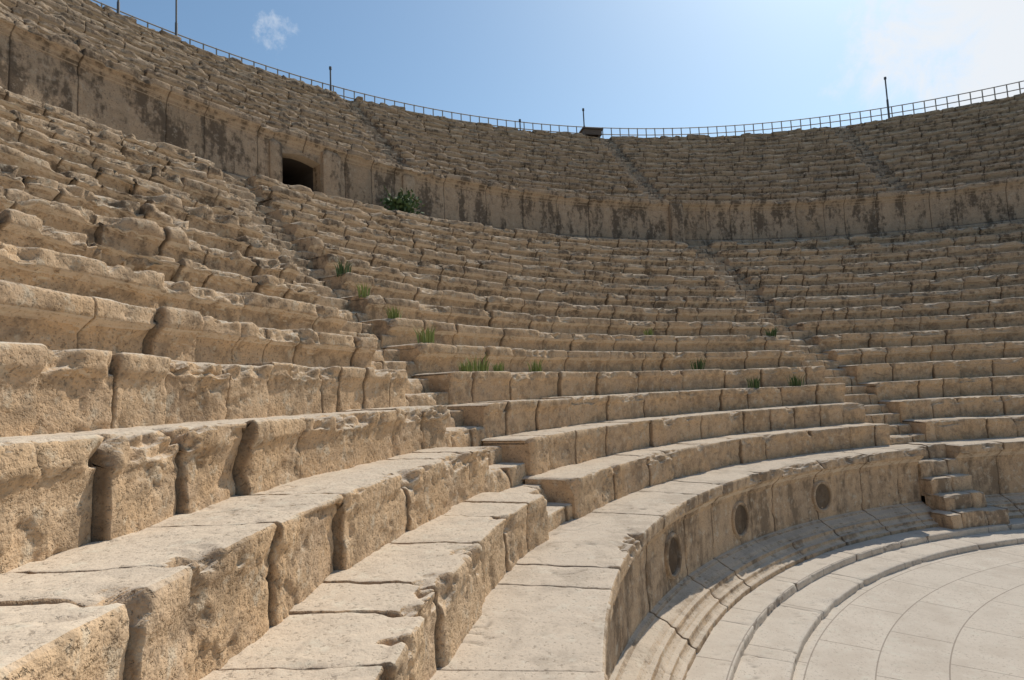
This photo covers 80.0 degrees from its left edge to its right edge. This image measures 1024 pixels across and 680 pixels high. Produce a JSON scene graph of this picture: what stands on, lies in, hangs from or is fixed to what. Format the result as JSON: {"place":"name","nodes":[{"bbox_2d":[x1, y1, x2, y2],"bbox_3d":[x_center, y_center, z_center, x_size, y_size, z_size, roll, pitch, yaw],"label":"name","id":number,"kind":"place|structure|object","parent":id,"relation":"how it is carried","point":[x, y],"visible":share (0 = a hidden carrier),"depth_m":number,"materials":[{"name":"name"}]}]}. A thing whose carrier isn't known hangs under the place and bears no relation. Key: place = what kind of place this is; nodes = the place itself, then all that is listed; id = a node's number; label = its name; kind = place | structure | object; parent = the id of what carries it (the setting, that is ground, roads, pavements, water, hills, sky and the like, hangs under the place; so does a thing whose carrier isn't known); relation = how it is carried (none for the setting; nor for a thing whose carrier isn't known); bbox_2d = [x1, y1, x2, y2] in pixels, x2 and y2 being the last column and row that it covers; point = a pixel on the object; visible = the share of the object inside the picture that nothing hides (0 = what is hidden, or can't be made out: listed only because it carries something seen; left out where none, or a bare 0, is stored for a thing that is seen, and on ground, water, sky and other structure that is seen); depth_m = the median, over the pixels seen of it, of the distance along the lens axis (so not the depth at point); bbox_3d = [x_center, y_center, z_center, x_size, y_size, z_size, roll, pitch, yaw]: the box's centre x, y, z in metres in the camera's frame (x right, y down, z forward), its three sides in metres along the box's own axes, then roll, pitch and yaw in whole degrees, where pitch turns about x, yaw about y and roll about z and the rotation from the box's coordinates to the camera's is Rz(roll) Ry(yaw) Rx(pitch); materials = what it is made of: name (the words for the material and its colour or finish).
{"place":"outdoors","nodes":[
{"label":"outdoors","id":0,"kind":"place"},
{"bbox_2d":[0,86,1023,679],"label":"seating tiers","id":1,"kind":"object","parent":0,"point":[226,452],"visible":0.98,"depth_m":6.30,"materials":[{"name":"stone"}]},
{"bbox_2d":[334,259,351,276],"bbox_3d":[-2.734,-1.167,9.891,0.305,0.309,0.385,-2,-5,-9],"label":"weed tuft","id":2,"kind":"object","parent":1,"relation":"on","point":[341,270],"visible":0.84,"depth_m":9.83,"materials":[{"name":"green plant"}]},
{"bbox_2d":[356,282,371,297],"bbox_3d":[-2.290,-0.765,9.421,0.239,0.249,0.258,-4,-5,14],"label":"weed tuft","id":3,"kind":"object","parent":1,"relation":"on","point":[364,293],"visible":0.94,"depth_m":9.35,"materials":[{"name":"green plant"}]},
{"bbox_2d":[385,305,403,318],"bbox_3d":[-1.759,-0.397,9.057,0.292,0.266,0.270,-6,-6,35],"label":"weed tuft","id":4,"kind":"object","parent":1,"relation":"on","point":[393,311],"visible":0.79,"depth_m":9.02,"materials":[{"name":"green plant"}]},
{"bbox_2d":[379,185,424,213],"bbox_3d":[-3.098,-3.870,17.215,1.243,0.945,1.225,1,-6,-32],"label":"fig bush","id":5,"kind":"object","parent":1,"relation":"on","point":[403,203],"visible":0.88,"depth_m":17.06,"materials":[{"name":"green plant"}]},
{"bbox_2d":[413,323,435,342],"bbox_3d":[-1.256,-0.056,8.745,0.359,0.349,0.462,-2,-5,-9],"label":"weed tuft","id":6,"kind":"object","parent":1,"relation":"on","point":[429,336],"visible":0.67,"depth_m":8.66,"materials":[{"name":"green plant"}]},
{"bbox_2d":[458,362,474,371],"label":"weed tuft","id":7,"kind":"object","parent":1,"relation":"on","point":[466,368],"visible":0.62,"depth_m":8.43,"materials":[{"name":"green plant"}]},
{"bbox_2d":[464,354,490,370],"bbox_3d":[-0.494,0.339,8.719,0.397,0.351,0.370,-2,-5,-9],"label":"weed tuft","id":8,"kind":"object","parent":1,"relation":"on","point":[480,367],"visible":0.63,"depth_m":8.70,"materials":[{"name":"green plant"}]},
{"bbox_2d":[491,361,504,370],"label":"weed tuft","id":9,"kind":"object","parent":1,"relation":"on","point":[495,368],"visible":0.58,"depth_m":9.13,"materials":[{"name":"green plant"}]},
{"bbox_2d":[0,13,1023,245],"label":"gallery wall","id":10,"kind":"structure","parent":1,"relation":"on","point":[54,70],"depth_m":19.21,"materials":[{"name":"stone"}]},
{"bbox_2d":[282,158,312,191],"bbox_3d":[-6.642,-4.211,16.760,3.233,1.090,1.731,-7,-7,40],"label":"passage","id":11,"kind":"object","parent":10,"relation":"on","point":[295,172],"visible":0.19,"depth_m":16.61,"materials":[{"name":"stone"}]},
{"bbox_2d":[282,147,320,191],"bbox_3d":[-5.557,-4.314,15.847,0.377,1.040,1.101,-7,-7,40],"label":"doorway","id":12,"kind":"structure","parent":10,"relation":"in","point":[313,162],"depth_m":16.08,"materials":[{"name":"stone"}]},
{"bbox_2d":[269,139,684,241],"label":"pilasters","id":13,"kind":"object","parent":10,"relation":"attached to","point":[330,174],"visible":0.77,"depth_m":16.29,"materials":[{"name":"stone"}]},
{"bbox_2d":[0,0,1023,200],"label":"seating tiers","id":14,"kind":"object","parent":10,"relation":"on","point":[972,143],"visible":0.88,"depth_m":25.06,"materials":[{"name":"stone"}]},
{"bbox_2d":[117,0,119,13],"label":"lamp post","id":15,"kind":"object","parent":14,"relation":"on","point":[118,6],"visible":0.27,"depth_m":21.20,"materials":[{"name":"grey metal"}]},
{"bbox_2d":[175,0,177,35],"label":"lamp post","id":16,"kind":"object","parent":14,"relation":"on","point":[176,28],"visible":0.35,"depth_m":22.71,"materials":[{"name":"grey metal"}]},
{"bbox_2d":[329,66,331,90],"bbox_3d":[-7.987,-11.063,26.872,0.198,2.031,0.198,-2,-5,-9],"label":"lamp post","id":17,"kind":"object","parent":14,"relation":"on","point":[330,68],"visible":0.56,"depth_m":26.88,"materials":[{"name":"grey metal"}]},
{"bbox_2d":[93,0,1023,137],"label":"railing","id":18,"kind":"object","parent":14,"relation":"on","point":[681,134],"visible":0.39,"depth_m":31.42,"materials":[{"name":"grey metal"}]},
{"bbox_2d":[579,127,602,137],"bbox_3d":[4.043,-10.473,31.089,1.100,0.460,0.600,-1,-5,-13],"label":"equipment cabinet","id":19,"kind":"object","parent":14,"relation":"on","point":[590,131],"visible":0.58,"depth_m":30.88,"materials":[{"name":"metal"}]},
{"bbox_2d":[342,98,909,199],"bbox_3d":[5.009,-8.514,16.939,57.751,5.908,26.668,-1,-5,-21],"label":"stairway","id":20,"kind":"object","parent":14,"relation":"on","point":[887,179],"visible":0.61,"depth_m":26.09,"materials":[{"name":"stone"}]},
{"bbox_2d":[884,77,889,117],"bbox_3d":[19.501,-12.272,31.660,0.198,2.864,0.198,-2,-5,-9],"label":"lamp post","id":21,"kind":"object","parent":14,"relation":"on","point":[887,102],"visible":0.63,"depth_m":31.65,"materials":[{"name":"grey metal"}]},
{"bbox_2d":[526,359,543,371],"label":"weed tuft","id":22,"kind":"object","parent":1,"relation":"on","point":[535,367],"visible":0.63,"depth_m":9.91,"materials":[{"name":"green plant"}]},
{"bbox_2d":[222,173,925,532],"bbox_3d":[4.152,-1.026,10.378,40.194,6.491,17.673,1,-6,-38],"label":"stairway","id":23,"kind":"object","parent":1,"relation":"on","point":[506,477],"visible":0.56,"depth_m":10.29,"materials":[{"name":"stone"}]},
{"bbox_2d":[643,328,654,334],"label":"weed tuft","id":24,"kind":"object","parent":1,"relation":"on","point":[649,332],"visible":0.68,"depth_m":14.08,"materials":[{"name":"green plant"}]},
{"bbox_2d":[689,356,705,369],"bbox_3d":[4.015,0.517,13.131,0.399,0.371,0.464,-4,-5,13],"label":"weed tuft","id":25,"kind":"object","parent":1,"relation":"on","point":[699,364],"visible":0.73,"depth_m":13.14,"materials":[{"name":"green plant"}]},
{"bbox_2d":[746,376,760,387],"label":"weed tuft","id":26,"kind":"object","parent":1,"relation":"on","point":[755,382],"visible":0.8,"depth_m":13.04,"materials":[{"name":"green plant"}]},
{"bbox_2d":[765,326,777,336],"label":"weed tuft","id":27,"kind":"object","parent":1,"relation":"on","point":[772,333],"visible":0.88,"depth_m":15.65,"materials":[{"name":"green plant"}]},
{"bbox_2d":[785,373,805,385],"bbox_3d":[6.316,0.887,13.572,0.417,0.371,0.418,1,-6,-34],"label":"weed tuft","id":28,"kind":"object","parent":1,"relation":"on","point":[794,382],"visible":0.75,"depth_m":13.53,"materials":[{"name":"green plant"}]},
{"bbox_2d":[91,0,1023,138],"label":"sky","id":29,"kind":"structure","parent":0,"point":[627,63],"materials":[{"name":"blue"}]},
{"bbox_2d":[685,518,1023,679],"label":"orchestra floor","id":30,"kind":"structure","parent":0,"point":[937,603],"depth_m":7.56,"materials":[{"name":"stone"}]},
{"bbox_2d":[430,436,1023,679],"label":"podium wall","id":31,"kind":"structure","parent":30,"relation":"on","point":[597,594],"depth_m":7.23,"materials":[{"name":"beige stone"}]},
{"bbox_2d":[664,532,681,578],"bbox_3d":[1.956,2.626,7.434,0.077,0.540,0.540,-6,-6,33],"label":"medallion","id":32,"kind":"object","parent":31,"relation":"attached to","point":[673,555],"visible":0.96,"depth_m":7.43,"materials":[{"name":"stone"}]},
{"bbox_2d":[731,501,749,537],"bbox_3d":[3.453,2.719,9.244,0.540,0.540,0.076,2,-7,-44],"label":"medallion","id":33,"kind":"object","parent":31,"relation":"attached to","point":[740,519],"visible":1,"depth_m":9.24,"materials":[{"name":"stone"}]},
{"bbox_2d":[812,481,832,511],"bbox_3d":[5.484,2.765,10.794,0.540,0.540,0.078,0,-6,-31],"label":"medallion","id":34,"kind":"object","parent":31,"relation":"attached to","point":[822,494],"visible":1,"depth_m":10.79,"materials":[{"name":"stone"}]},
{"bbox_2d":[894,442,1009,529],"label":"podium steps","id":35,"kind":"structure","parent":30,"relation":"on","point":[954,500],"depth_m":11.59,"materials":[{"name":"beige stone"}]}
]}

